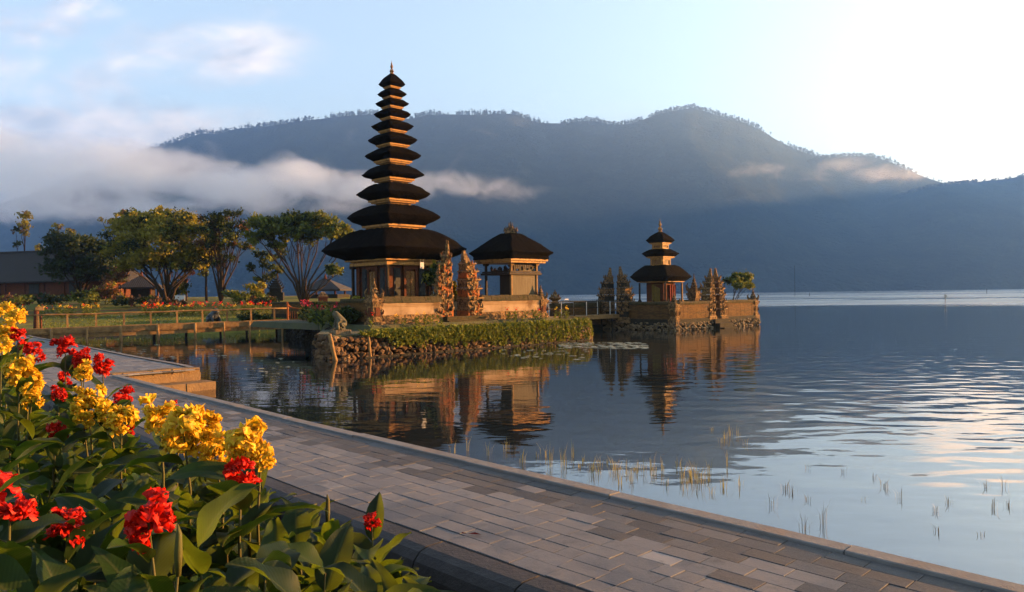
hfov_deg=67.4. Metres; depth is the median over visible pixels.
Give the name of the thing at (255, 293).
garden shrub
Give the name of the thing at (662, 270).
pagoda
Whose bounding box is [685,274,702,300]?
islet pillar
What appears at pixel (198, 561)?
leafy canna
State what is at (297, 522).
leafy canna
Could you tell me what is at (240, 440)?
flowering canna
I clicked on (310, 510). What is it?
leafy canna
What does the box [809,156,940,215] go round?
mountain shoulder
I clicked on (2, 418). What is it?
leafy canna
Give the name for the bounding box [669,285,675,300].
shrine cloth
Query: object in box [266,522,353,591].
leafy canna
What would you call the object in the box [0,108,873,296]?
mountain
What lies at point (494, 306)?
compound wall
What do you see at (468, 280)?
split gate
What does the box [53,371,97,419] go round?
flowering canna
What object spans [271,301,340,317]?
garden wall
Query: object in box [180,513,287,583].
leafy canna
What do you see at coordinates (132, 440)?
flowering canna
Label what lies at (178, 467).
flowering canna
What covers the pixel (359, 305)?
compound wall
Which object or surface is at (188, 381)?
water steps
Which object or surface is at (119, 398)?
flowering canna
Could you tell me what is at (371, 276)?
door
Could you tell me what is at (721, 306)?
islet gate
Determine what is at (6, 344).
flowering canna
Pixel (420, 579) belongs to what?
leafy canna
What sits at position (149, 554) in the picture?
flowering canna
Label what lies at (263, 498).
leafy canna
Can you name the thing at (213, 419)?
flowering canna
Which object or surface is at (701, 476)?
reed tuft
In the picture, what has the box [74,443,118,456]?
leafy canna
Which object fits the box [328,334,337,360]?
wooden stake
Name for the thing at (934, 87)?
sky
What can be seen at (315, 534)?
leafy canna
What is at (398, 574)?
leafy canna
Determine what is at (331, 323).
canna plant
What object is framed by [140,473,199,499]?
leafy canna
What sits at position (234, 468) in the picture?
flowering canna
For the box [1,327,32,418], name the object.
flowering canna
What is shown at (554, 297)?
stone lantern
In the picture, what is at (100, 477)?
leafy canna
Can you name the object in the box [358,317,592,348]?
hanging ivy
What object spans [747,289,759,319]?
islet pillar
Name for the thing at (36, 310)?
entrance post
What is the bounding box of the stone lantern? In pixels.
[549,290,560,300]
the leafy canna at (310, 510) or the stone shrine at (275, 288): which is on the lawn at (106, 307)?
the stone shrine at (275, 288)
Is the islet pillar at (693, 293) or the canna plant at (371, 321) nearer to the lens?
the canna plant at (371, 321)
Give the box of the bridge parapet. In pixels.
[549,302,602,328]
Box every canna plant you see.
[299,299,305,319]
[300,301,308,319]
[305,304,313,322]
[307,306,319,324]
[313,304,320,329]
[316,305,324,326]
[316,312,325,330]
[323,305,337,326]
[368,312,374,328]
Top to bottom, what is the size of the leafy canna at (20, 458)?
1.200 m
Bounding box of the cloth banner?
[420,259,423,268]
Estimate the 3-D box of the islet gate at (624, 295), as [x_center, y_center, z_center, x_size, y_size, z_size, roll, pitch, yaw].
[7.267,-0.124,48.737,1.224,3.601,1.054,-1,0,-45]
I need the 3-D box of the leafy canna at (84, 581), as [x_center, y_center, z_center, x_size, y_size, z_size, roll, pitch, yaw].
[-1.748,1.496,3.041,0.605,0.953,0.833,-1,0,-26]
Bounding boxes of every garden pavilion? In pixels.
[118,272,161,301]
[306,274,351,297]
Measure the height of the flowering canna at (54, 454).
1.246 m
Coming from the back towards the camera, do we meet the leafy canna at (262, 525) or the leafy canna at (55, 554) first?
the leafy canna at (262, 525)
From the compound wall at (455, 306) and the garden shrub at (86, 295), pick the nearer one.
the compound wall at (455, 306)
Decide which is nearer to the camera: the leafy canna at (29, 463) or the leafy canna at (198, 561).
the leafy canna at (198, 561)
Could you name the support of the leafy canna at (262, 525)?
on the flower bed
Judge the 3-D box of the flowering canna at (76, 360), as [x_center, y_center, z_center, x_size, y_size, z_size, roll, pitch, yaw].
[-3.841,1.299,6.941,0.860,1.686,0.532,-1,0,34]
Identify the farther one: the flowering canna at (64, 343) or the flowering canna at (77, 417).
the flowering canna at (64, 343)
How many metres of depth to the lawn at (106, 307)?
62.63 m
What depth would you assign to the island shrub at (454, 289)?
37.31 m
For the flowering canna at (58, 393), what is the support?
on the flower bed
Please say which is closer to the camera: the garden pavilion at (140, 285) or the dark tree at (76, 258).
the garden pavilion at (140, 285)
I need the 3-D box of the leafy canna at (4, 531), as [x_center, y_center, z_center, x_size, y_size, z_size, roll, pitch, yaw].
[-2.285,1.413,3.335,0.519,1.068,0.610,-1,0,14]
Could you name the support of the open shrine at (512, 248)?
on the island ground at (300, 324)
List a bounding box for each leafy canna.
[0,413,13,446]
[0,419,24,488]
[0,425,51,479]
[0,442,60,517]
[0,467,56,542]
[0,469,39,491]
[0,472,45,545]
[0,485,46,584]
[0,499,35,540]
[0,539,31,573]
[0,554,100,591]
[0,589,16,591]
[1,441,61,471]
[2,437,64,504]
[3,416,14,449]
[5,492,69,562]
[16,434,78,487]
[22,448,104,561]
[32,548,77,591]
[34,479,141,591]
[37,463,119,543]
[39,443,96,492]
[39,450,77,545]
[40,497,126,584]
[43,428,91,451]
[49,446,96,478]
[54,464,142,557]
[55,475,133,584]
[63,563,86,591]
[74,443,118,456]
[84,547,130,582]
[86,473,177,557]
[91,546,151,591]
[96,582,108,587]
[106,565,148,591]
[114,442,147,446]
[116,497,230,588]
[122,482,196,510]
[125,510,217,584]
[128,466,156,487]
[133,571,174,591]
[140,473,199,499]
[144,483,259,589]
[147,486,188,502]
[161,464,175,475]
[165,493,227,545]
[169,574,200,590]
[170,527,237,585]
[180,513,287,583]
[207,541,330,591]
[216,521,264,534]
[222,550,290,586]
[224,508,247,528]
[225,488,296,520]
[225,556,300,591]
[235,498,273,530]
[236,491,276,557]
[241,538,267,591]
[246,584,261,591]
[258,516,315,591]
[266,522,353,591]
[280,497,320,527]
[281,501,347,584]
[294,528,360,591]
[295,560,322,591]
[308,503,318,523]
[309,500,334,525]
[311,562,440,591]
[313,520,351,528]
[337,559,431,591]
[338,580,364,591]
[348,564,420,590]
[352,537,367,565]
[360,564,454,591]
[371,559,397,591]
[392,556,418,578]
[402,576,417,583]
[405,574,430,584]
[408,588,422,591]
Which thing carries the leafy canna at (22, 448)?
on the flower bed
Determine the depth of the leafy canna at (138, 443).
8.86 m
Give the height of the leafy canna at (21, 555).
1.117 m
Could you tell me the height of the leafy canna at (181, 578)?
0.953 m
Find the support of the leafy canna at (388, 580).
on the flower bed
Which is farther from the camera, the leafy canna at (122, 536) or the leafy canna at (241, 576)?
the leafy canna at (122, 536)
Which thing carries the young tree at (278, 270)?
on the lawn at (106, 307)
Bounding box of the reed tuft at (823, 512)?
[815,504,828,523]
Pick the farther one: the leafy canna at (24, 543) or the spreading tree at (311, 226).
the spreading tree at (311, 226)
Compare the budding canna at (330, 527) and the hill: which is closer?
the budding canna at (330, 527)
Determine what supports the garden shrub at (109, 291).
on the lawn at (106, 307)
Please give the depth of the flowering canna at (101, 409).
5.04 m
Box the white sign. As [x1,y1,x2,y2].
[175,295,184,300]
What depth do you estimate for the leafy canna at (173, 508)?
4.75 m
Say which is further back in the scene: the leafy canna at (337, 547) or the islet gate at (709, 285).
the islet gate at (709, 285)
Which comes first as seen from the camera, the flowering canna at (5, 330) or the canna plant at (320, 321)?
the flowering canna at (5, 330)
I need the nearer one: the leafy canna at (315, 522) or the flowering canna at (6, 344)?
the leafy canna at (315, 522)
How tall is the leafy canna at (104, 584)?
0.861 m
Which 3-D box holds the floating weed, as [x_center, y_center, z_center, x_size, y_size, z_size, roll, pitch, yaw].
[-8.727,2.333,30.069,28.160,0.014,14.764,-1,0,8]
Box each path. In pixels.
[0,336,194,380]
[44,376,996,591]
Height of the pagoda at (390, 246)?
13.236 m
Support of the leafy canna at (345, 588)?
on the flower bed
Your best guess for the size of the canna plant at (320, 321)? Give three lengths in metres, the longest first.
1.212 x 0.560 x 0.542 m
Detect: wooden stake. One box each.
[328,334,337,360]
[367,336,371,356]
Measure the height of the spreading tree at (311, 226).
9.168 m
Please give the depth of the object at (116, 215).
99.77 m
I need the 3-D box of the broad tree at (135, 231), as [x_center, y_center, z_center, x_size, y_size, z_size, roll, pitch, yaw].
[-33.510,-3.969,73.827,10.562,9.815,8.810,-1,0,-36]
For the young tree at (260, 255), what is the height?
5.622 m
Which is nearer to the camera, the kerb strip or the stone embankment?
the kerb strip
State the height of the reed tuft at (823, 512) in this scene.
0.399 m
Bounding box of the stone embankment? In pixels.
[602,318,759,330]
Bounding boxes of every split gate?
[430,240,454,316]
[456,250,484,315]
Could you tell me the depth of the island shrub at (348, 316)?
32.98 m
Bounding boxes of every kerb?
[25,334,192,366]
[40,385,585,591]
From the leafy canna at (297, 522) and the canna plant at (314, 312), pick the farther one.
the canna plant at (314, 312)
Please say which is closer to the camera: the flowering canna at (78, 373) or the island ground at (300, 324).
the flowering canna at (78, 373)
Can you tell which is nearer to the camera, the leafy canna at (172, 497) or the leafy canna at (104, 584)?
the leafy canna at (104, 584)
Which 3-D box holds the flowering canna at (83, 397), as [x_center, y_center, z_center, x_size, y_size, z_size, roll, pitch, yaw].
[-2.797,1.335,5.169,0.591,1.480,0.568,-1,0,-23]
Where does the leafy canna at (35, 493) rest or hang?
on the flower bed
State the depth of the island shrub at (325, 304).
42.38 m
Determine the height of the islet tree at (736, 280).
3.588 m
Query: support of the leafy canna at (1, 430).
on the flower bed
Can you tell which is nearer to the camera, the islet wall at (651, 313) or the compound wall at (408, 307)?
the compound wall at (408, 307)
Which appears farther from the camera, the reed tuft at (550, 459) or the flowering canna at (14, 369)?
the reed tuft at (550, 459)
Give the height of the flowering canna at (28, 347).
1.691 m
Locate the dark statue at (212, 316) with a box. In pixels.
[206,311,220,321]
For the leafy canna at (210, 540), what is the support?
on the flower bed
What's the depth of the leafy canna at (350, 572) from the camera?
3.23 m
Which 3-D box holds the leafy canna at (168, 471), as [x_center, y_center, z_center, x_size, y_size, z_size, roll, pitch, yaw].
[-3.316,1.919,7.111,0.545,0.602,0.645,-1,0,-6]
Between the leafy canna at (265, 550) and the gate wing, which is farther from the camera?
the gate wing
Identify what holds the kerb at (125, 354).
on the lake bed
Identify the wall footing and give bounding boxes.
[363,339,589,357]
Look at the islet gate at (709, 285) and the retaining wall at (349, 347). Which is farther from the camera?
the islet gate at (709, 285)
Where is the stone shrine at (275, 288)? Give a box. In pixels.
[267,277,283,300]
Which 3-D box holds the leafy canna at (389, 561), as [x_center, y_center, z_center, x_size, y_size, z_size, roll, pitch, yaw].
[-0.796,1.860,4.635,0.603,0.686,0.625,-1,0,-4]
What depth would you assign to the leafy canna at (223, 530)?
4.00 m
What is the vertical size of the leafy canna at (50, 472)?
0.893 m
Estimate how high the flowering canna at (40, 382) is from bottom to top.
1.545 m
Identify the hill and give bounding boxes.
[782,176,1023,291]
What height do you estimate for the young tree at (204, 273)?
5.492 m
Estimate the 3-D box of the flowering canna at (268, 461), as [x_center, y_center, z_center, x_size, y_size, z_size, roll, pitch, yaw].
[-1.297,1.399,3.734,0.755,1.372,0.573,-1,0,-32]
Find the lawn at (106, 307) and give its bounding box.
[0,295,349,334]
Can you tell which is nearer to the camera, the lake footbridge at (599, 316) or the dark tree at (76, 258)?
the lake footbridge at (599, 316)
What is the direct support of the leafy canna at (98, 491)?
on the flower bed
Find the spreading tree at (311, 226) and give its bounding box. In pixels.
[240,208,354,301]
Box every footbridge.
[26,307,288,342]
[548,300,618,329]
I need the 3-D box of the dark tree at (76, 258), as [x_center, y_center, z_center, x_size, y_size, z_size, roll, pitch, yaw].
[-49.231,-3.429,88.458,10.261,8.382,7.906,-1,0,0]
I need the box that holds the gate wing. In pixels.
[432,263,442,316]
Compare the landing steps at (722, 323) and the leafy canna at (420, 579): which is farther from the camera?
the landing steps at (722, 323)
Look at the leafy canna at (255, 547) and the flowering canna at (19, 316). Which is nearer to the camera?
the leafy canna at (255, 547)
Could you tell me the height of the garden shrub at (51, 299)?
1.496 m
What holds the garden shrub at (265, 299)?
on the lawn at (106, 307)
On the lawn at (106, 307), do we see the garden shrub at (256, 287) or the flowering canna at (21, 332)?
the garden shrub at (256, 287)
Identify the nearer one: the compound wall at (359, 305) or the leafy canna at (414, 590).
the leafy canna at (414, 590)
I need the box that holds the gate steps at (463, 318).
[443,315,498,325]
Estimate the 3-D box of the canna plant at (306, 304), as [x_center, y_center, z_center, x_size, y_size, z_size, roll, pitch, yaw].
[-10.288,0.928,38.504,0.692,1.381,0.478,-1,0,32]
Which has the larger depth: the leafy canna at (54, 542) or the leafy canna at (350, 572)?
the leafy canna at (54, 542)
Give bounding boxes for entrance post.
[33,307,43,327]
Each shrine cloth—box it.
[652,284,660,301]
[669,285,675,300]
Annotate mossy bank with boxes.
[285,329,319,356]
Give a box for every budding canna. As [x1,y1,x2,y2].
[174,524,248,591]
[297,494,369,576]
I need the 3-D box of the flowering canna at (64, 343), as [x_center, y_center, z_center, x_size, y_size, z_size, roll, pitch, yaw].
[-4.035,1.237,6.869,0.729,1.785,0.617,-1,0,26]
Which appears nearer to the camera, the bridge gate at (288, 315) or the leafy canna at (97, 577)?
the leafy canna at (97, 577)
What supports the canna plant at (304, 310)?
on the island ground at (300, 324)
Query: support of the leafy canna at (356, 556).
on the flower bed
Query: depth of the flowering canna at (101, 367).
6.87 m
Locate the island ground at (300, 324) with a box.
[249,317,559,340]
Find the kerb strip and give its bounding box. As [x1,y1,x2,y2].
[112,375,1023,591]
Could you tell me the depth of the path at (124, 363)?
21.56 m
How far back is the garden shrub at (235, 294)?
69.88 m
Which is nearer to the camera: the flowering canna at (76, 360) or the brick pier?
the flowering canna at (76, 360)
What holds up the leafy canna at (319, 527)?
on the flower bed
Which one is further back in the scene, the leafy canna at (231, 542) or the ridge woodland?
the ridge woodland
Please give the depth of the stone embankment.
47.89 m
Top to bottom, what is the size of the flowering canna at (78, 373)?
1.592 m
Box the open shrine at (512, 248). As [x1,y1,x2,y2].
[469,221,552,294]
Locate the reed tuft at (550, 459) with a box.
[545,448,553,466]
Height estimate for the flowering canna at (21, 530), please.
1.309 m
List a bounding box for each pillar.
[363,279,384,324]
[534,285,548,317]
[667,293,681,326]
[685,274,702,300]
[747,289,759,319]
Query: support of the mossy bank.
on the island ground at (300, 324)
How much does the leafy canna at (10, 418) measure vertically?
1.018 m
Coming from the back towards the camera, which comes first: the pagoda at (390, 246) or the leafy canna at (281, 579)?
the pagoda at (390, 246)
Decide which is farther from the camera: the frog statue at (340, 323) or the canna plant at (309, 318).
the canna plant at (309, 318)
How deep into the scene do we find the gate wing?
35.13 m
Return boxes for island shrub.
[298,300,330,317]
[325,305,363,329]
[421,259,444,295]
[445,280,461,306]
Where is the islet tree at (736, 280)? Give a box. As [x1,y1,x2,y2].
[722,272,755,299]
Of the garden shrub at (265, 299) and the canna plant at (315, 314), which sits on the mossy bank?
the canna plant at (315, 314)
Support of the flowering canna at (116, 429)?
on the flower bed
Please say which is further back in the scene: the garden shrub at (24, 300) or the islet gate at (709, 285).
the garden shrub at (24, 300)
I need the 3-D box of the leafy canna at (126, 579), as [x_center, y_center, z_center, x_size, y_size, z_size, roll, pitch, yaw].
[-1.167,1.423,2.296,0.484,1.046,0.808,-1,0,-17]
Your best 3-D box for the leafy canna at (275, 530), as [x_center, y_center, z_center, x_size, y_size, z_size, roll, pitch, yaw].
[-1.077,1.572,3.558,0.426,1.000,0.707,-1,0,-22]
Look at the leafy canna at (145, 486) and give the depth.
4.37 m
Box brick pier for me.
[317,292,328,300]
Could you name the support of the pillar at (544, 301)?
on the island ground at (300, 324)
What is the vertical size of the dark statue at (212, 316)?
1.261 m
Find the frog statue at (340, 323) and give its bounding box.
[329,311,350,334]
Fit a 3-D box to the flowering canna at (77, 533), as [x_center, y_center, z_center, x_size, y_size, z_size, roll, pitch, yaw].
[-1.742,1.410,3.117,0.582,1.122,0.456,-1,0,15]
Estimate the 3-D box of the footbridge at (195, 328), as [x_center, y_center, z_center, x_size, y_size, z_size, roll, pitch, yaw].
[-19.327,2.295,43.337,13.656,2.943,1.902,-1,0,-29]
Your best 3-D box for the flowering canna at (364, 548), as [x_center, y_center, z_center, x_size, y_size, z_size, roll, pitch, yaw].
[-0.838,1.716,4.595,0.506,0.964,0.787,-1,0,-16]
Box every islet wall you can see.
[623,301,668,324]
[677,301,710,324]
[726,299,755,321]
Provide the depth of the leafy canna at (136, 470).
5.09 m
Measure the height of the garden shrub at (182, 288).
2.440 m
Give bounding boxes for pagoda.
[321,60,466,298]
[630,221,691,301]
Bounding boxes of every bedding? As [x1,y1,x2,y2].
[28,336,196,374]
[44,384,586,591]
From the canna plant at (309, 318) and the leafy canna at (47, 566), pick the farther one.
the canna plant at (309, 318)
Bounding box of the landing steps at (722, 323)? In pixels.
[711,318,735,327]
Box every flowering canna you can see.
[0,301,34,410]
[0,317,43,420]
[0,336,16,453]
[0,354,59,475]
[0,370,63,498]
[0,382,62,478]
[0,470,74,587]
[1,307,44,396]
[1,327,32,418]
[3,342,47,436]
[23,341,60,436]
[33,385,85,455]
[34,403,124,494]
[38,420,106,546]
[41,334,95,437]
[42,506,126,591]
[50,358,99,454]
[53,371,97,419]
[54,384,131,476]
[59,398,134,544]
[66,347,110,448]
[66,352,130,447]
[72,404,160,491]
[82,487,212,591]
[92,393,181,560]
[96,385,160,474]
[101,425,167,487]
[113,403,226,565]
[148,400,198,499]
[167,409,222,546]
[167,415,300,581]
[179,427,243,550]
[196,443,328,556]
[200,455,278,566]
[339,492,411,588]
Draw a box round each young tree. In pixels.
[179,267,194,300]
[195,266,211,300]
[245,248,277,293]
[269,249,287,280]
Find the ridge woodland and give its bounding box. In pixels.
[5,103,1023,202]
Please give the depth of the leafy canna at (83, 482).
4.44 m
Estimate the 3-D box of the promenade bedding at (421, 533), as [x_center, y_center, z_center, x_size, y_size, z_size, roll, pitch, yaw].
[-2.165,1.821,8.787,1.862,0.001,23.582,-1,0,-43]
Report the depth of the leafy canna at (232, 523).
4.22 m
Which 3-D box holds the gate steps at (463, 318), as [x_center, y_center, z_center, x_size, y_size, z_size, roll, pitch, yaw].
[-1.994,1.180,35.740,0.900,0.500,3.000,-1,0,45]
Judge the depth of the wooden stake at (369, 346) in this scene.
28.65 m
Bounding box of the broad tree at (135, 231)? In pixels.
[96,205,223,302]
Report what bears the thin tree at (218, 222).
on the lawn at (106, 307)
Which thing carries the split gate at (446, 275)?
on the island ground at (300, 324)
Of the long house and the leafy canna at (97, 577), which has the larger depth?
the long house
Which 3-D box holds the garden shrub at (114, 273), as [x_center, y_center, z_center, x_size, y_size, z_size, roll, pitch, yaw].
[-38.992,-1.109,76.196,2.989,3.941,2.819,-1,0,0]
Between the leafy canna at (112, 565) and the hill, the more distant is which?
the hill
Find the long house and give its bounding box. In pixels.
[0,249,139,299]
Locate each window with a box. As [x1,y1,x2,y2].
[28,283,39,293]
[68,282,79,293]
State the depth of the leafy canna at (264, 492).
6.30 m
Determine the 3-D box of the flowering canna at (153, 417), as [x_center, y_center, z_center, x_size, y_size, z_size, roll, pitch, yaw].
[-1.960,1.310,4.316,0.691,1.525,0.428,-1,0,-32]
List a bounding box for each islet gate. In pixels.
[596,267,615,321]
[615,266,636,322]
[699,268,716,320]
[711,268,728,318]
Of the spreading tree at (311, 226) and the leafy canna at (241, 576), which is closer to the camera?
the leafy canna at (241, 576)
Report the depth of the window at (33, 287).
92.89 m
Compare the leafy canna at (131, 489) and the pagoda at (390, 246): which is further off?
the pagoda at (390, 246)
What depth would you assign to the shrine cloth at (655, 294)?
49.68 m
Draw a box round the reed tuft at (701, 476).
[695,466,703,483]
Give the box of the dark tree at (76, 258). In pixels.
[34,228,131,298]
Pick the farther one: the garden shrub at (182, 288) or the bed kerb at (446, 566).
the garden shrub at (182, 288)
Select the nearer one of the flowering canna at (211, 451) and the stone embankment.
the flowering canna at (211, 451)
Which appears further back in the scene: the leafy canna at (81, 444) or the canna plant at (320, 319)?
the canna plant at (320, 319)
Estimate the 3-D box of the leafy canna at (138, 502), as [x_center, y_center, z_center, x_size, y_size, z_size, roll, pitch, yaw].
[-1.458,1.442,3.233,0.640,1.159,0.627,-1,0,-17]
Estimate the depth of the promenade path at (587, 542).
5.92 m
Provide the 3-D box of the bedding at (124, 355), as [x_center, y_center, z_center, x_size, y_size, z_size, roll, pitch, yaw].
[-17.976,1.976,29.001,3.647,0.001,27.948,-1,0,-39]
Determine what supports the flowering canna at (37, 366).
on the flower bed
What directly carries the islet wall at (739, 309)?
on the islet ground
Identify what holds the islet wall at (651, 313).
on the islet ground
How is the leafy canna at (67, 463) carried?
on the flower bed
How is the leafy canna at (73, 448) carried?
on the flower bed
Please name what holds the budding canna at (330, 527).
on the flower bed
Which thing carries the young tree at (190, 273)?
on the lawn at (106, 307)
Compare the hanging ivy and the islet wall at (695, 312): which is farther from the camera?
the islet wall at (695, 312)
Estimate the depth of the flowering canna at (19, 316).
8.17 m
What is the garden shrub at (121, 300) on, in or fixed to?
on the lawn at (106, 307)
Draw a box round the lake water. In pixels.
[56,289,1023,584]
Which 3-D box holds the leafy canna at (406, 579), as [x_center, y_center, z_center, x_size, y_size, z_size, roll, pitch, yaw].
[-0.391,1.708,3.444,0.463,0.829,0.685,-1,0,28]
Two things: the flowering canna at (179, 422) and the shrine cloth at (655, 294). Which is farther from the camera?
the shrine cloth at (655, 294)
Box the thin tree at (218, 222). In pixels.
[193,207,255,302]
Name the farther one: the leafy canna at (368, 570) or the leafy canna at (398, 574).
the leafy canna at (398, 574)
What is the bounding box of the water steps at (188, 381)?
[110,367,215,391]
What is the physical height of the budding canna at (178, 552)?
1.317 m
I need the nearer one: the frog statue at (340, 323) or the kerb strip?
the kerb strip
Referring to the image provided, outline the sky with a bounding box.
[0,0,1023,202]
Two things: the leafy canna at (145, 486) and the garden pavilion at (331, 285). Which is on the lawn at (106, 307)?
the garden pavilion at (331, 285)
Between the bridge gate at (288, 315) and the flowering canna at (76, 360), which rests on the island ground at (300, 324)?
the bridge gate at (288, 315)
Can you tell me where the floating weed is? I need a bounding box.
[89,342,648,375]
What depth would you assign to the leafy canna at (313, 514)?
5.58 m
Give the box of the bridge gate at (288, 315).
[287,302,304,319]
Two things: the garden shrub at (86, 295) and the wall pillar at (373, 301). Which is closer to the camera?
the wall pillar at (373, 301)
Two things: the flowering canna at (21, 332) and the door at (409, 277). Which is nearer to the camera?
the flowering canna at (21, 332)
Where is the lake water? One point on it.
(914, 399)
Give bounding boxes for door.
[366,266,378,294]
[402,265,417,296]
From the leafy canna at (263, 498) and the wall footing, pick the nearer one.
the leafy canna at (263, 498)
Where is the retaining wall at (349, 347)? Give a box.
[312,323,592,359]
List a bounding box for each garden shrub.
[0,292,33,308]
[26,291,70,304]
[67,289,102,306]
[90,279,124,303]
[99,267,133,289]
[111,293,165,307]
[147,296,187,308]
[171,280,191,297]
[222,289,252,304]
[235,310,272,320]
[243,281,267,292]
[247,295,279,306]
[250,291,270,298]
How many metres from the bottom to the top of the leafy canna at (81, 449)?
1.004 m
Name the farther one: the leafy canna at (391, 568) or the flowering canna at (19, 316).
the flowering canna at (19, 316)
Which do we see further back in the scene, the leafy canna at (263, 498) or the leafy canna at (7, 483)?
the leafy canna at (263, 498)
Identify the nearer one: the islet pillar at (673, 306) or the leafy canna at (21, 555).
the leafy canna at (21, 555)
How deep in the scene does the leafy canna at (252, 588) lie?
2.12 m
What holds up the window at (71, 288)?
in the long house
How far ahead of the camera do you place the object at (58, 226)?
109.91 m
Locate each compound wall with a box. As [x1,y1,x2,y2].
[340,299,366,324]
[382,296,442,324]
[449,297,473,315]
[476,295,541,319]
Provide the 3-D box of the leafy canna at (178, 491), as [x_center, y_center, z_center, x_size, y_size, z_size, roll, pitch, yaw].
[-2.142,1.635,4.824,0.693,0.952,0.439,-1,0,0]
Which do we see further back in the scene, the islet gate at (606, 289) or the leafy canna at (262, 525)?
the islet gate at (606, 289)
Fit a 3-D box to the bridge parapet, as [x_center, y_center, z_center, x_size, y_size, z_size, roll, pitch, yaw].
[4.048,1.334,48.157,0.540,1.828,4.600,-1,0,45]
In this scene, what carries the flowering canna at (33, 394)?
on the flower bed
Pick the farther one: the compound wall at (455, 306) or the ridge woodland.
the ridge woodland
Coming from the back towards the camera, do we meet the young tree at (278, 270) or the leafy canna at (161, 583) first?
the young tree at (278, 270)
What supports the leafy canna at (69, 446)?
on the flower bed
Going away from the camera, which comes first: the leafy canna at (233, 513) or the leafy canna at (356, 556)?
the leafy canna at (356, 556)
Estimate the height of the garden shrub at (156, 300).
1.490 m
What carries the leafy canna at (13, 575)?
on the flower bed
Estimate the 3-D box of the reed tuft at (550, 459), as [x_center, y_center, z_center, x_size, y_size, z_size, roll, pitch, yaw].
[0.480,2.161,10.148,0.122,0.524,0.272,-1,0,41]
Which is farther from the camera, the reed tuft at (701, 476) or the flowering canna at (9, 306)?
the reed tuft at (701, 476)
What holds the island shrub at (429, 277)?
on the island ground at (300, 324)
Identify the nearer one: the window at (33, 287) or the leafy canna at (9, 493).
the leafy canna at (9, 493)
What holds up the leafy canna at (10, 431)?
on the flower bed
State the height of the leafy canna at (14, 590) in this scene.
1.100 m
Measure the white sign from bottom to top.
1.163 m

